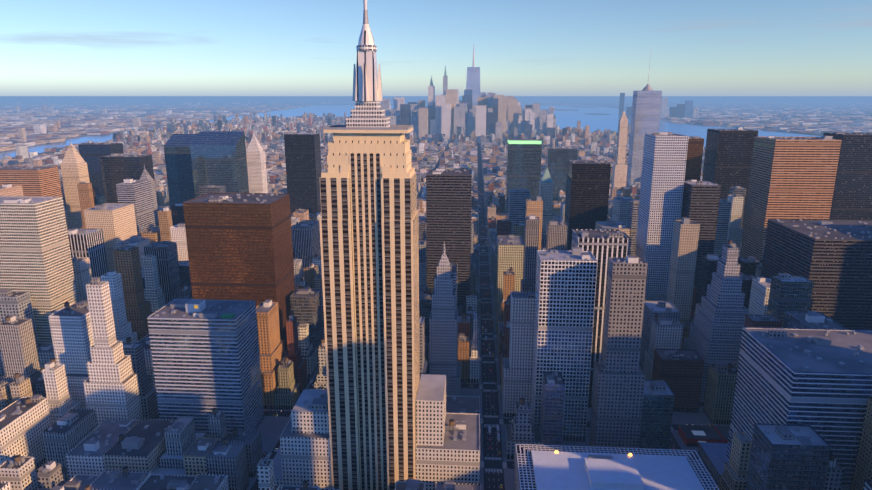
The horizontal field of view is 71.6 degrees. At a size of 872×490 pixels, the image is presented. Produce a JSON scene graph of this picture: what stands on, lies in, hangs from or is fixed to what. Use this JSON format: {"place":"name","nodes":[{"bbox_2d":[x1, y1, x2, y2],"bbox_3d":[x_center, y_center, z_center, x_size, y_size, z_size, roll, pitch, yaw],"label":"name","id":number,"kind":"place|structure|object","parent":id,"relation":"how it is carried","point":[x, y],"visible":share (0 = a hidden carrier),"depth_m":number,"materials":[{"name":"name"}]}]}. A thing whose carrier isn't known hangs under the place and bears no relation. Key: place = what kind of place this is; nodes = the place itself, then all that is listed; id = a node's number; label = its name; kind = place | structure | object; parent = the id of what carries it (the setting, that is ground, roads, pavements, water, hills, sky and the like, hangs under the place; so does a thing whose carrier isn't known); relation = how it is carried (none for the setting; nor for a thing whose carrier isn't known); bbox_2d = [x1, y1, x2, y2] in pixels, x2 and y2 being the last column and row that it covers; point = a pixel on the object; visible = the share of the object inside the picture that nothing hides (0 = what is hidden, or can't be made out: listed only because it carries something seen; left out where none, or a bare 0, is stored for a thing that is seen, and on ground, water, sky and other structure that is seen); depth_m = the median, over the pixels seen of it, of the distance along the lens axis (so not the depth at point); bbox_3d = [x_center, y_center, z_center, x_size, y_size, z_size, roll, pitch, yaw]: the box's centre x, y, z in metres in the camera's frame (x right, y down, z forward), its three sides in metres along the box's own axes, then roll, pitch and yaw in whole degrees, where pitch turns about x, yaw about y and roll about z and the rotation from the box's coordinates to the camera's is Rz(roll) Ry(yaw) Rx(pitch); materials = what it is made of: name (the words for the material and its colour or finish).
{"place":"outdoors","nodes":[
{"label":"outdoors","id":0,"kind":"place"},
{"bbox_2d":[0,99,346,139],"bbox_3d":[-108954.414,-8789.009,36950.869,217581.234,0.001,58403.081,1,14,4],"label":"brooklyn ground","id":1,"kind":"structure","parent":0,"point":[172,105],"depth_m":19544.65,"materials":[{"name":"grey"}]},
{"bbox_2d":[0,93,871,151],"bbox_3d":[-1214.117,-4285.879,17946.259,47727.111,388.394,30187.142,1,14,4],"label":"boroughs","id":2,"kind":"object","parent":1,"relation":"on","point":[30,131],"visible":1,"depth_m":8747.61,"materials":[{"name":"grey brick"}]},
{"bbox_2d":[1,115,714,489],"bbox_3d":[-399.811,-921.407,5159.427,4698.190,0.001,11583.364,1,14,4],"label":"street","id":3,"kind":"structure","parent":0,"point":[495,481],"depth_m":737.80,"materials":[{"name":"grey asphalt"}]},
{"bbox_2d":[0,54,661,249],"bbox_3d":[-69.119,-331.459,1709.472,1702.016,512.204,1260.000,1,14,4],"label":"skyscrapers","id":4,"kind":"structure","parent":3,"relation":"on","point":[226,159],"depth_m":1527.63,"materials":[{"name":"metal"}]},
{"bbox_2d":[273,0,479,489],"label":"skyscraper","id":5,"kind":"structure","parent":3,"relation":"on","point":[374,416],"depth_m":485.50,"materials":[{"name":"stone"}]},
{"bbox_2d":[37,143,729,489],"bbox_3d":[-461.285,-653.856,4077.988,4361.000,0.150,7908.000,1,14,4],"label":"sidewalks","id":6,"kind":"structure","parent":3,"relation":"on","point":[271,428],"depth_m":656.29,"materials":[{"name":"grey concrete"}]},
{"bbox_2d":[0,127,871,489],"bbox_3d":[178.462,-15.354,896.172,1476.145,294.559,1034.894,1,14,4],"label":"skyscrapers","id":7,"kind":"structure","parent":3,"relation":"on","point":[808,209],"depth_m":689.94,"materials":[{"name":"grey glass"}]},
{"bbox_2d":[0,112,871,489],"bbox_3d":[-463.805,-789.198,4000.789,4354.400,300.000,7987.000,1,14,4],"label":"city buildings","id":8,"kind":"structure","parent":3,"relation":"on","point":[116,434],"depth_m":653.68,"materials":[{"name":"grey concrete"}]},
{"bbox_2d":[381,46,555,143],"bbox_3d":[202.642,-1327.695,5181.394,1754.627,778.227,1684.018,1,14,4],"label":"distant skyscrapers","id":9,"kind":"structure","parent":3,"relation":"on","point":[447,112],"depth_m":4539.54,"materials":[{"name":"grey glass"}]},
{"bbox_2d":[266,215,674,474],"bbox_3d":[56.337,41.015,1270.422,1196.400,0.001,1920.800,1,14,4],"label":"road markings","id":10,"kind":"object","parent":3,"relation":"on","point":[481,463],"visible":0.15,"depth_m":727.78,"materials":[{"name":"paint"}]},
{"bbox_2d":[263,188,720,487],"bbox_3d":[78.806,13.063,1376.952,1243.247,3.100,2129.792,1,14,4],"label":"cars","id":11,"kind":"object","parent":3,"relation":"on","point":[498,433],"visible":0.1,"depth_m":662.10,"materials":[{"name":"paint"}]},
{"bbox_2d":[0,96,871,158],"bbox_3d":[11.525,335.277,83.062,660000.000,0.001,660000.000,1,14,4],"label":"sea","id":12,"kind":"structure","parent":0,"point":[564,119],"depth_m":8961.50,"materials":[{"name":"liquid"}]},
{"bbox_2d":[0,96,871,105],"bbox_3d":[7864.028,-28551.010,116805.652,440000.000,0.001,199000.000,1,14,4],"label":"sea","id":13,"kind":"structure","parent":0,"point":[523,101],"depth_m":53880.86,"materials":[{"name":"blue liquid"}]},
{"bbox_2d":[0,0,871,95],"label":"sky","id":14,"kind":"structure","parent":0,"point":[48,47],"materials":[{"name":"blue"}]},
{"bbox_2d":[548,109,578,110],"bbox_3d":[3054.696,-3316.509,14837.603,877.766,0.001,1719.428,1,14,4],"label":"island","id":15,"kind":"structure","parent":0,"point":[564,110],"depth_m":14327.35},
{"bbox_2d":[567,106,599,107],"bbox_3d":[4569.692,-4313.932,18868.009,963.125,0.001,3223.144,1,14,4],"label":"island","id":16,"kind":"structure","parent":0,"point":[583,106],"depth_m":18729.24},
{"bbox_2d":[589,113,610,114],"bbox_3d":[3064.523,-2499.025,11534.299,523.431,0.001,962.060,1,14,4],"label":"island","id":17,"kind":"structure","parent":0,"point":[598,114],"depth_m":11308.62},
{"bbox_2d":[543,99,871,135],"bbox_3d":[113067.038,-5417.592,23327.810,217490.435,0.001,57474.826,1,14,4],"label":"jersey ground","id":18,"kind":"structure","parent":0,"point":[771,107],"depth_m":23895.41,"materials":[{"name":"grey"}]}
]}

